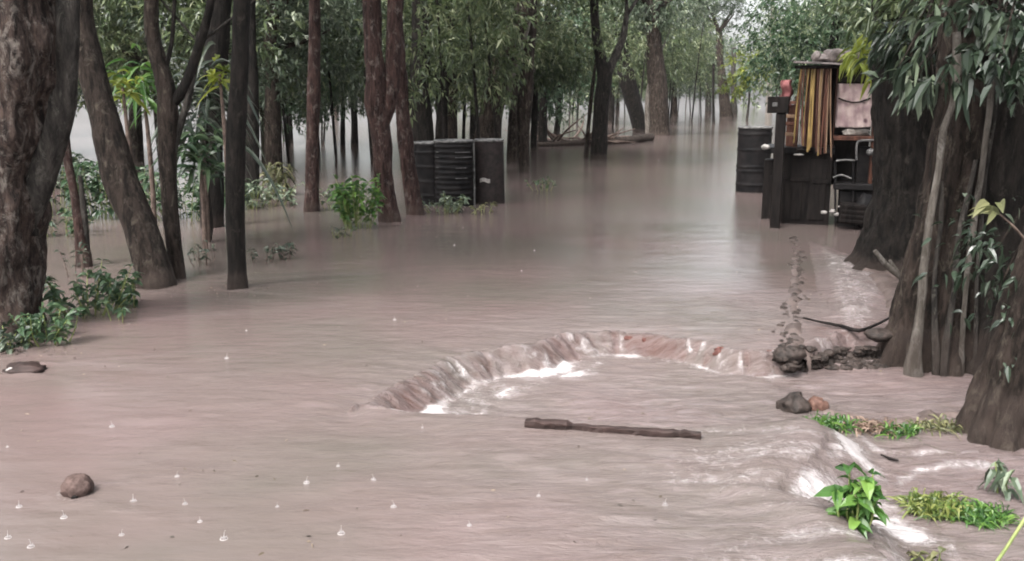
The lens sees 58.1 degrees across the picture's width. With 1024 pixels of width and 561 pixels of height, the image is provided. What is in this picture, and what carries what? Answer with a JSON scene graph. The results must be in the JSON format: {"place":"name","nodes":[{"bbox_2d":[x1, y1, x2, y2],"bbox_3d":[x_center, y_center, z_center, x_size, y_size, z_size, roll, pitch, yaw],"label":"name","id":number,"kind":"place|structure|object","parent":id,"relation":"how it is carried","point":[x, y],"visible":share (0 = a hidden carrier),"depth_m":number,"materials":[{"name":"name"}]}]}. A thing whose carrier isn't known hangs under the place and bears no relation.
{"place":"outdoors","nodes":[
{"label":"outdoors","id":0,"kind":"place"},
{"bbox_2d":[78,0,819,96],"label":"sky","id":1,"kind":"structure","parent":0,"point":[741,20],"materials":[{"name":"white"}]},
{"bbox_2d":[0,97,1023,560],"bbox_3d":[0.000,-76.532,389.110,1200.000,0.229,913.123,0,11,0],"label":"water","id":2,"kind":"structure","parent":0,"point":[518,307],"depth_m":5.53,"materials":[{"name":"liquid"}]},
{"bbox_2d":[0,322,32,354],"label":"shrub","id":3,"kind":"object","parent":2,"relation":"in","point":[18,337],"visible":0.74,"depth_m":6.07,"materials":[{"name":"green plant"}]},
{"bbox_2d":[2,361,46,373],"bbox_3d":[-2.970,0.540,5.631,0.266,0.092,0.199,0,11,0],"label":"driftwood chunk","id":4,"kind":"object","parent":2,"relation":"on","point":[25,367],"visible":0.78,"depth_m":5.58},
{"bbox_2d":[0,0,79,339],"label":"forest tree","id":5,"kind":"object","parent":2,"relation":"in","point":[39,51],"visible":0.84,"depth_m":6.15,"materials":[{"name":"brown plant"}]},
{"bbox_2d":[7,301,90,346],"bbox_3d":[-3.132,0.330,6.277,0.466,0.353,0.470,-9,14,-38],"label":"shrub","id":6,"kind":"object","parent":2,"relation":"in","point":[37,327],"visible":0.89,"depth_m":6.22,"materials":[{"name":"green plant"}]},
{"bbox_2d":[50,152,94,213],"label":"shrub","id":7,"kind":"object","parent":2,"relation":"on","point":[75,160],"visible":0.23,"depth_m":13.17,"materials":[{"name":"green plant"}]},
{"bbox_2d":[60,473,93,498],"bbox_3d":[-1.835,0.871,3.891,0.134,0.111,0.125,0,11,0],"label":"rock","id":8,"kind":"object","parent":2,"relation":"on","point":[75,485],"visible":0.94,"depth_m":3.85,"materials":[{"name":"brown stone"}]},
{"bbox_2d":[46,199,107,236],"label":"shrub","id":9,"kind":"object","parent":2,"relation":"on","point":[94,213],"visible":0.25,"depth_m":11.11,"materials":[{"name":"green plant"}]},
{"bbox_2d":[63,138,92,267],"bbox_3d":[-4.197,-0.889,8.886,0.185,2.260,0.178,11,16,44],"label":"forest tree","id":10,"kind":"object","parent":2,"relation":"on","point":[80,216],"visible":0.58,"depth_m":8.90,"materials":[{"name":"brown plant"}]},
{"bbox_2d":[43,258,143,318],"bbox_3d":[-3.264,0.117,7.114,0.810,0.450,0.813,9,14,37],"label":"shrub","id":11,"kind":"object","parent":2,"relation":"in","point":[53,293],"visible":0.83,"depth_m":7.00,"materials":[{"name":"green plant"}]},
{"bbox_2d":[58,160,142,218],"bbox_3d":[-5.593,-1.214,12.576,1.144,0.902,0.986,0,11,0],"label":"shrub","id":12,"kind":"object","parent":2,"relation":"on","point":[94,187],"visible":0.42,"depth_m":12.48,"materials":[{"name":"green plant"}]},
{"bbox_2d":[75,0,148,117],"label":"forest tree","id":13,"kind":"object","parent":2,"relation":"on","point":[110,52],"visible":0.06,"depth_m":19.68,"materials":[{"name":"green plant"}]},
{"bbox_2d":[102,271,142,307],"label":"shrub","id":14,"kind":"object","parent":2,"relation":"in","point":[127,287],"visible":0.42,"depth_m":7.30,"materials":[{"name":"green plant"}]},
{"bbox_2d":[78,0,176,289],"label":"forest tree","id":15,"kind":"object","parent":2,"relation":"on","point":[130,205],"visible":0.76,"depth_m":7.97,"materials":[{"name":"brown plant"}]},
{"bbox_2d":[107,69,150,158],"bbox_3d":[-3.733,-0.984,8.972,0.475,2.092,0.433,0,11,0],"label":"fan plant","id":16,"kind":"object","parent":2,"relation":"on","point":[123,91],"visible":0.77,"depth_m":8.83,"materials":[{"name":"green plant"}]},
{"bbox_2d":[94,0,195,161],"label":"forest tree","id":17,"kind":"object","parent":2,"relation":"on","point":[137,144],"visible":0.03,"depth_m":22.99,"materials":[{"name":"green plant"}]},
{"bbox_2d":[94,0,205,107],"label":"young tree","id":18,"kind":"object","parent":2,"relation":"on","point":[178,59],"visible":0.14,"depth_m":19.43,"materials":[{"name":"green plant"}]},
{"bbox_2d":[105,43,195,224],"bbox_3d":[-3.826,-1.272,9.702,1.077,2.368,0.721,0,11,0],"label":"fan plant","id":19,"kind":"object","parent":2,"relation":"on","point":[143,91],"visible":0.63,"depth_m":9.55,"materials":[{"name":"green plant"}]},
{"bbox_2d":[78,0,263,156],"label":"forest tree","id":20,"kind":"object","parent":2,"relation":"on","point":[106,18],"visible":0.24,"depth_m":18.56,"materials":[{"name":"green plant"}]},
{"bbox_2d":[138,172,224,220],"bbox_3d":[-4.390,-1.114,12.467,1.574,0.748,1.516,0,11,0],"label":"shrub","id":21,"kind":"object","parent":2,"relation":"on","point":[194,206],"visible":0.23,"depth_m":12.23,"materials":[{"name":"green plant"}]},
{"bbox_2d":[144,0,254,279],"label":"forest tree","id":22,"kind":"object","parent":2,"relation":"in","point":[170,119],"visible":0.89,"depth_m":8.10,"materials":[{"name":"brown plant"}]},
{"bbox_2d":[150,118,248,248],"bbox_3d":[-3.377,-0.903,9.767,0.950,1.620,0.851,11,16,44],"label":"fan plant","id":23,"kind":"object","parent":2,"relation":"on","point":[199,148],"visible":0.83,"depth_m":9.69,"materials":[{"name":"green plant"}]},
{"bbox_2d":[128,41,294,242],"bbox_3d":[-3.448,-1.433,10.346,1.632,2.431,1.626,-5,12,-24],"label":"fan plant","id":24,"kind":"object","parent":2,"relation":"on","point":[208,105],"visible":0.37,"depth_m":10.14,"materials":[{"name":"green plant"}]},
{"bbox_2d":[197,54,229,163],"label":"fan plant","id":25,"kind":"object","parent":2,"relation":"on","point":[212,75],"visible":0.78,"depth_m":9.21,"materials":[{"name":"green plant"}]},
{"bbox_2d":[199,0,231,227],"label":"forest tree","id":26,"kind":"object","parent":2,"relation":"on","point":[220,38],"visible":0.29,"depth_m":11.29,"materials":[{"name":"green plant"}]},
{"bbox_2d":[130,0,308,100],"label":"young tree","id":27,"kind":"object","parent":2,"relation":"on","point":[194,16],"visible":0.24,"depth_m":16.45,"materials":[{"name":"green plant"}]},
{"bbox_2d":[225,0,250,289],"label":"forest tree","id":28,"kind":"object","parent":2,"relation":"on","point":[235,149],"visible":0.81,"depth_m":7.75,"materials":[{"name":"brown plant"}]},
{"bbox_2d":[99,0,386,172],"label":"forest tree","id":29,"kind":"object","parent":2,"relation":"on","point":[272,82],"visible":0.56,"depth_m":19.34,"materials":[{"name":"green leaf"},{"name":"dark bark"}]},
{"bbox_2d":[224,177,273,209],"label":"shrub","id":30,"kind":"object","parent":2,"relation":"on","point":[250,194],"visible":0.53,"depth_m":13.59,"materials":[{"name":"green plant"}]},
{"bbox_2d":[245,0,259,198],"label":"forest tree","id":31,"kind":"object","parent":2,"relation":"on","point":[252,165],"visible":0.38,"depth_m":14.63,"materials":[{"name":"brown plant"}]},
{"bbox_2d":[166,0,343,164],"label":"forest tree","id":32,"kind":"object","parent":2,"relation":"on","point":[288,39],"visible":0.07,"depth_m":21.22,"materials":[{"name":"green plant"}]},
{"bbox_2d":[245,182,300,205],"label":"shrub","id":33,"kind":"object","parent":2,"relation":"on","point":[270,187],"visible":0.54,"depth_m":14.03,"materials":[{"name":"green plant"}]},
{"bbox_2d":[260,162,298,196],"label":"shrub","id":34,"kind":"object","parent":2,"relation":"on","point":[271,172],"visible":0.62,"depth_m":15.38,"materials":[{"name":"green plant"}]},
{"bbox_2d":[258,1,345,161],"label":"young tree","id":35,"kind":"object","parent":2,"relation":"on","point":[285,131],"visible":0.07,"depth_m":22.62,"materials":[{"name":"green plant"}]},
{"bbox_2d":[258,1,364,153],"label":"forest tree","id":36,"kind":"object","parent":2,"relation":"on","point":[298,112],"visible":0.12,"depth_m":25.54,"materials":[{"name":"green plant"}]},
{"bbox_2d":[303,0,320,211],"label":"forest tree","id":37,"kind":"object","parent":2,"relation":"on","point":[311,202],"visible":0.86,"depth_m":13.01,"materials":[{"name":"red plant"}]},
{"bbox_2d":[286,1,363,160],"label":"young tree","id":38,"kind":"object","parent":2,"relation":"on","point":[347,82],"visible":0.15,"depth_m":23.47,"materials":[{"name":"green plant"}]},
{"bbox_2d":[326,173,386,228],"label":"shrub","id":39,"kind":"object","parent":2,"relation":"on","point":[342,204],"visible":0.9,"depth_m":11.54,"materials":[{"name":"green plant"}]},
{"bbox_2d":[322,0,409,147],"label":"forest tree","id":40,"kind":"object","parent":2,"relation":"on","point":[354,132],"visible":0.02,"depth_m":29.21,"materials":[{"name":"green plant"}]},
{"bbox_2d":[325,0,411,161],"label":"young tree","id":41,"kind":"object","parent":2,"relation":"on","point":[354,100],"visible":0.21,"depth_m":22.36,"materials":[{"name":"green plant"}]},
{"bbox_2d":[362,0,401,222],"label":"forest tree","id":42,"kind":"object","parent":2,"relation":"on","point":[381,91],"visible":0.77,"depth_m":11.84,"materials":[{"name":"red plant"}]},
{"bbox_2d":[396,0,424,215],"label":"forest tree","id":43,"kind":"object","parent":2,"relation":"on","point":[411,187],"visible":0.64,"depth_m":12.73,"materials":[{"name":"red plant"}]},
{"bbox_2d":[336,0,497,126],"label":"forest tree","id":44,"kind":"object","parent":2,"relation":"on","point":[359,51],"visible":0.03,"depth_m":24.19,"materials":[{"name":"green plant"}]},
{"bbox_2d":[410,0,433,140],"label":"forest tree","id":45,"kind":"object","parent":2,"relation":"on","point":[422,129],"visible":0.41,"depth_m":18.63,"materials":[{"name":"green plant"}]},
{"bbox_2d":[352,0,495,138],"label":"young tree","id":46,"kind":"object","parent":2,"relation":"on","point":[440,52],"visible":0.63,"depth_m":16.74,"materials":[{"name":"green plant"}]},
{"bbox_2d":[414,141,434,204],"bbox_3d":[-1.276,-1.511,14.225,0.479,1.252,0.479,0,11,0],"label":"oil drum","id":47,"kind":"object","parent":2,"relation":"on","point":[424,153],"visible":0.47,"depth_m":13.98,"materials":[{"name":"paint"}]},
{"bbox_2d":[347,0,542,138],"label":"forest tree","id":48,"kind":"object","parent":2,"relation":"on","point":[438,132],"visible":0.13,"depth_m":20.75,"materials":[{"name":"green plant"}]},
{"bbox_2d":[421,191,470,213],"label":"shrub","id":49,"kind":"object","parent":2,"relation":"on","point":[451,203],"visible":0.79,"depth_m":13.09,"materials":[{"name":"green plant"}]},
{"bbox_2d":[448,0,458,138],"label":"forest tree","id":50,"kind":"object","parent":2,"relation":"on","point":[452,128],"visible":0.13,"depth_m":23.57,"materials":[{"name":"brown plant"}]},
{"bbox_2d":[433,139,474,206],"bbox_3d":[-0.872,-1.504,14.087,0.635,1.292,0.617,0,11,0],"label":"oil drum","id":51,"kind":"object","parent":2,"relation":"on","point":[454,167],"visible":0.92,"depth_m":13.81,"materials":[{"name":"paint"}]},
{"bbox_2d":[415,0,540,138],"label":"young tree","id":52,"kind":"object","parent":2,"relation":"on","point":[475,51],"visible":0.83,"depth_m":17.64,"materials":[{"name":"green plant"}]},
{"bbox_2d":[474,138,504,203],"bbox_3d":[-0.353,-1.554,14.353,0.488,1.285,0.488,0,11,0],"label":"drum","id":53,"kind":"object","parent":2,"relation":"on","point":[489,172],"visible":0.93,"depth_m":14.14,"materials":[{"name":"metal"}]},
{"bbox_2d":[440,0,552,137],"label":"young tree","id":54,"kind":"object","parent":2,"relation":"on","point":[500,78],"visible":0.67,"depth_m":18.18,"materials":[{"name":"green plant"}]},
{"bbox_2d":[474,0,538,138],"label":"forest tree","id":55,"kind":"object","parent":2,"relation":"on","point":[486,123],"visible":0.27,"depth_m":19.30,"materials":[{"name":"brown plant"}]},
{"bbox_2d":[434,0,615,162],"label":"forest tree","id":56,"kind":"object","parent":2,"relation":"on","point":[512,146],"visible":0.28,"depth_m":22.92,"materials":[{"name":"green plant"}]},
{"bbox_2d":[517,4,537,171],"bbox_3d":[0.376,-6.559,19.041,5.158,9.422,4.841,0,11,0],"label":"forest tree","id":57,"kind":"object","parent":2,"relation":"on","point":[524,105],"visible":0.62,"depth_m":19.84,"materials":[{"name":"brown plant"}]},
{"bbox_2d":[480,6,609,151],"bbox_3d":[0.647,-5.597,26.620,4.431,4.539,4.346,-4,12,-17],"label":"forest tree","id":58,"kind":"object","parent":2,"relation":"on","point":[555,72],"visible":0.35,"depth_m":25.92,"materials":[{"name":"green plant"}]},
{"bbox_2d":[505,1,622,141],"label":"forest tree","id":59,"kind":"object","parent":2,"relation":"on","point":[543,103],"visible":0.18,"depth_m":30.18,"materials":[{"name":"green plant"}]},
{"bbox_2d":[505,113,635,142],"bbox_3d":[2.193,-5.240,32.580,4.871,1.422,5.414,0,11,0],"label":"brushwood","id":60,"kind":"object","parent":2,"relation":"on","point":[559,137],"visible":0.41,"depth_m":31.50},
{"bbox_2d":[584,60,595,158],"bbox_3d":[2.062,-4.322,24.251,0.323,2.966,0.136,0,11,0],"label":"sapling","id":61,"kind":"object","parent":2,"relation":"on","point":[586,149],"visible":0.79,"depth_m":24.21,"materials":[{"name":"brown plant"}]},
{"bbox_2d":[537,133,654,146],"bbox_3d":[3.227,-4.814,31.758,5.963,0.341,0.877,-11,15,-42],"label":"fallen log","id":62,"kind":"object","parent":2,"relation":"on","point":[642,137],"visible":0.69,"depth_m":31.66,"materials":[{"name":"wood"}]},
{"bbox_2d":[557,0,638,159],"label":"forest tree","id":63,"kind":"object","parent":2,"relation":"in","point":[599,140],"visible":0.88,"depth_m":23.54,"materials":[{"name":"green plant"}]},
{"bbox_2d":[524,417,700,439],"bbox_3d":[0.496,0.741,4.592,0.874,0.067,0.073,2,12,11],"label":"driftwood","id":64,"kind":"object","parent":2,"relation":"on","point":[539,423],"visible":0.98,"depth_m":4.58,"materials":[{"name":"wood"}]},
{"bbox_2d":[576,0,657,133],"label":"young tree","id":65,"kind":"object","parent":2,"relation":"on","point":[628,38],"visible":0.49,"depth_m":37.10,"materials":[{"name":"green plant"}]},
{"bbox_2d":[573,0,673,132],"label":"forest tree","id":66,"kind":"object","parent":2,"relation":"in","point":[631,96],"visible":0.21,"depth_m":40.92,"materials":[{"name":"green plant"}]},
{"bbox_2d":[458,24,803,107],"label":"woods","id":67,"kind":"object","parent":2,"relation":"on","point":[755,89],"visible":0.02,"depth_m":122.97,"materials":[{"name":"green plant"}]},
{"bbox_2d":[604,12,664,101],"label":"young tree","id":68,"kind":"object","parent":2,"relation":"on","point":[643,78],"visible":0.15,"depth_m":47.82,"materials":[{"name":"green plant"}]},
{"bbox_2d":[603,0,717,135],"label":"forest tree","id":69,"kind":"object","parent":2,"relation":"on","point":[656,106],"visible":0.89,"depth_m":37.44,"materials":[{"name":"green plant"}]},
{"bbox_2d":[629,2,697,81],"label":"young tree","id":70,"kind":"object","parent":2,"relation":"on","point":[675,44],"visible":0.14,"depth_m":49.18,"materials":[{"name":"green plant"}]},
{"bbox_2d":[664,6,697,121],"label":"young tree","id":71,"kind":"object","parent":2,"relation":"on","point":[693,68],"visible":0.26,"depth_m":56.94,"materials":[{"name":"green plant"}]},
{"bbox_2d":[666,25,700,111],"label":"young tree","id":72,"kind":"object","parent":2,"relation":"on","point":[676,77],"visible":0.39,"depth_m":56.07,"materials":[{"name":"green plant"}]},
{"bbox_2d":[636,4,735,116],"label":"forest tree","id":73,"kind":"object","parent":2,"relation":"on","point":[674,108],"visible":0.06,"depth_m":70.99,"materials":[{"name":"green plant"}]},
{"bbox_2d":[665,0,727,121],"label":"young tree","id":74,"kind":"object","parent":2,"relation":"on","point":[700,49],"visible":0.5,"depth_m":57.77,"materials":[{"name":"green plant"}]},
{"bbox_2d":[682,20,724,119],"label":"young tree","id":75,"kind":"object","parent":2,"relation":"on","point":[709,41],"visible":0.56,"depth_m":60.86,"materials":[{"name":"green plant"}]},
{"bbox_2d":[684,27,747,113],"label":"forest tree","id":76,"kind":"object","parent":2,"relation":"on","point":[708,107],"visible":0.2,"depth_m":82.02,"materials":[{"name":"green plant"}]},
{"bbox_2d":[681,0,773,118],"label":"forest tree","id":77,"kind":"object","parent":2,"relation":"on","point":[725,109],"visible":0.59,"depth_m":65.06,"materials":[{"name":"brown plant"}]},
{"bbox_2d":[714,45,771,120],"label":"young tree","id":78,"kind":"object","parent":2,"relation":"on","point":[743,86],"visible":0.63,"depth_m":60.06,"materials":[{"name":"green plant"}]},
{"bbox_2d":[735,126,772,192],"bbox_3d":[4.189,-1.958,16.021,0.591,1.420,0.591,0,11,0],"label":"oil drum","id":79,"kind":"object","parent":2,"relation":"on","point":[752,156],"visible":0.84,"depth_m":15.77,"materials":[{"name":"paint"}]},
{"bbox_2d":[767,96,789,227],"bbox_3d":[3.299,-1.467,11.568,0.254,1.648,0.190,4,12,18],"label":"wooden post","id":80,"kind":"object","parent":2,"relation":"on","point":[778,106],"visible":0.96,"depth_m":11.47,"materials":[{"name":"brown wood"}]},
{"bbox_2d":[749,0,814,95],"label":"young tree","id":81,"kind":"object","parent":2,"relation":"on","point":[774,24],"visible":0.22,"depth_m":45.03,"materials":[{"name":"green plant"}]},
{"bbox_2d":[776,391,811,413],"bbox_3d":[1.643,0.726,5.340,0.187,0.158,0.153,-4,12,-20],"label":"rock","id":82,"kind":"object","parent":2,"relation":"on","point":[797,402],"visible":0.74,"depth_m":5.29,"materials":[{"name":"stone"}]},
{"bbox_2d":[720,0,871,122],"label":"forest tree","id":83,"kind":"object","parent":2,"relation":"on","point":[834,33],"visible":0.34,"depth_m":24.76,"materials":[{"name":"green plant"}]},
{"bbox_2d":[761,48,873,225],"bbox_3d":[4.037,-1.706,12.105,1.398,2.609,1.080,4,12,18],"label":"roadside stall","id":84,"kind":"object","parent":2,"relation":"on","point":[834,107],"visible":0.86,"depth_m":11.81,"materials":[{"name":"brown wood"}]},
{"bbox_2d":[813,0,871,50],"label":"forest tree","id":85,"kind":"object","parent":2,"relation":"on","point":[867,7],"visible":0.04,"depth_m":15.09,"materials":[{"name":"green plant"}]},
{"bbox_2d":[819,0,870,54],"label":"forest tree","id":86,"kind":"object","parent":2,"relation":"on","point":[850,17],"visible":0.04,"depth_m":21.52,"materials":[{"name":"green plant"}]},
{"bbox_2d":[820,0,872,50],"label":"forest tree","id":87,"kind":"object","parent":2,"relation":"on","point":[837,9],"visible":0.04,"depth_m":17.26,"materials":[{"name":"green plant"}]},
{"bbox_2d":[813,462,889,539],"bbox_3d":[1.359,0.892,3.627,0.239,0.344,0.256,-7,14,-33],"label":"sapling","id":88,"kind":"object","parent":2,"relation":"on","point":[860,502],"visible":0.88,"depth_m":3.59,"materials":[{"name":"green plant"}]},
{"bbox_2d":[838,201,867,224],"bbox_3d":[4.250,-0.836,11.494,0.349,0.271,0.217,6,12,13],"label":"crate","id":89,"kind":"object","parent":2,"relation":"on","point":[852,213],"visible":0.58,"depth_m":11.40,"materials":[{"name":"brown wood"}]},
{"bbox_2d":[833,139,873,227],"bbox_3d":[4.338,-1.194,11.747,0.501,1.220,0.355,4,12,18],"label":"metal chair","id":90,"kind":"object","parent":2,"relation":"on","point":[861,184],"visible":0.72,"depth_m":11.68,"materials":[{"name":"paint"}]},
{"bbox_2d":[836,0,939,278],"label":"broad tree","id":91,"kind":"object","parent":2,"relation":"in","point":[901,137],"visible":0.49,"depth_m":8.44,"materials":[{"name":"brown plant"}]},
{"bbox_2d":[823,409,958,422],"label":"mud bank","id":92,"kind":"structure","parent":2,"relation":"on","point":[923,414],"depth_m":5.20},
{"bbox_2d":[802,410,866,435],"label":"grass tuft","id":93,"kind":"object","parent":92,"relation":"on","point":[825,421],"visible":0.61,"depth_m":5.04,"materials":[{"name":"green plant"}]},
{"bbox_2d":[837,414,904,438],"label":"grass tuft","id":94,"kind":"object","parent":92,"relation":"on","point":[865,426],"visible":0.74,"depth_m":5.02,"materials":[{"name":"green plant"}]},
{"bbox_2d":[874,421,923,441],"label":"grass tuft","id":95,"kind":"object","parent":92,"relation":"on","point":[904,426],"visible":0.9,"depth_m":4.97,"materials":[{"name":"green plant"}]},
{"bbox_2d":[905,413,966,438],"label":"grass tuft","id":96,"kind":"object","parent":92,"relation":"on","point":[944,422],"visible":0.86,"depth_m":5.03,"materials":[{"name":"green plant"}]},
{"bbox_2d":[911,0,1023,382],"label":"broad tree","id":97,"kind":"object","parent":2,"relation":"in","point":[997,249],"visible":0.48,"depth_m":5.69,"materials":[{"name":"green plant"}]},
{"bbox_2d":[955,199,1023,451],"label":"broad tree","id":98,"kind":"object","parent":2,"relation":"in","point":[991,413],"visible":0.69,"depth_m":4.81,"materials":[{"name":"brown plant"}]},
{"bbox_2d":[977,459,1023,504],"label":"sapling","id":99,"kind":"object","parent":2,"relation":"on","point":[1001,473],"visible":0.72,"depth_m":4.21,"materials":[{"name":"green plant"}]},
{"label":"mud patch","id":100,"kind":"structure","parent":2,"relation":"in","visible":0},
{"bbox_2d":[885,487,983,525],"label":"grass tuft","id":101,"kind":"object","parent":100,"relation":"on","point":[916,500],"visible":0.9,"depth_m":4.04,"materials":[{"name":"green plant"}]},
{"bbox_2d":[930,497,1023,531],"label":"grass tuft","id":102,"kind":"object","parent":100,"relation":"on","point":[978,518],"visible":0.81,"depth_m":3.96,"materials":[{"name":"green plant"}]},
{"bbox_2d":[784,244,817,372],"bbox_3d":[2.608,0.170,8.477,1.642,0.423,4.946,0,11,0],"label":"road edge","id":103,"kind":"object","parent":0,"point":[793,327],"visible":0.05,"depth_m":6.73,"materials":[{"name":"soil"}]},
{"bbox_2d":[771,236,888,372],"bbox_3d":[2.848,0.085,8.336,0.807,0.197,5.303,4,12,18],"label":"rubble","id":104,"kind":"object","parent":103,"relation":"on","point":[857,357],"visible":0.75,"depth_m":6.28,"materials":[{"name":"stone"}]},
{"bbox_2d":[772,345,806,363],"bbox_3d":[1.809,0.488,6.027,0.225,0.140,0.142,0,11,0],"label":"rock","id":105,"kind":"object","parent":104,"relation":"on","point":[787,354],"visible":0.89,"depth_m":5.98,"materials":[{"name":"stone"}]},
{"bbox_2d":[863,327,892,341],"bbox_3d":[2.510,0.373,6.290,0.201,0.098,0.175,0,11,0],"label":"rock","id":106,"kind":"object","parent":104,"relation":"on","point":[877,334],"visible":0.98,"depth_m":6.24,"materials":[{"name":"stone"}]},
{"bbox_2d":[862,268,898,315],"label":"mud slope","id":107,"kind":"structure","parent":0,"point":[886,281],"depth_m":8.03,"materials":[{"name":"soil"}]},
{"bbox_2d":[875,0,1023,377],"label":"broad tree","id":108,"kind":"object","parent":107,"relation":"on","point":[922,340],"visible":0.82,"depth_m":5.90,"materials":[{"name":"brown plant"}]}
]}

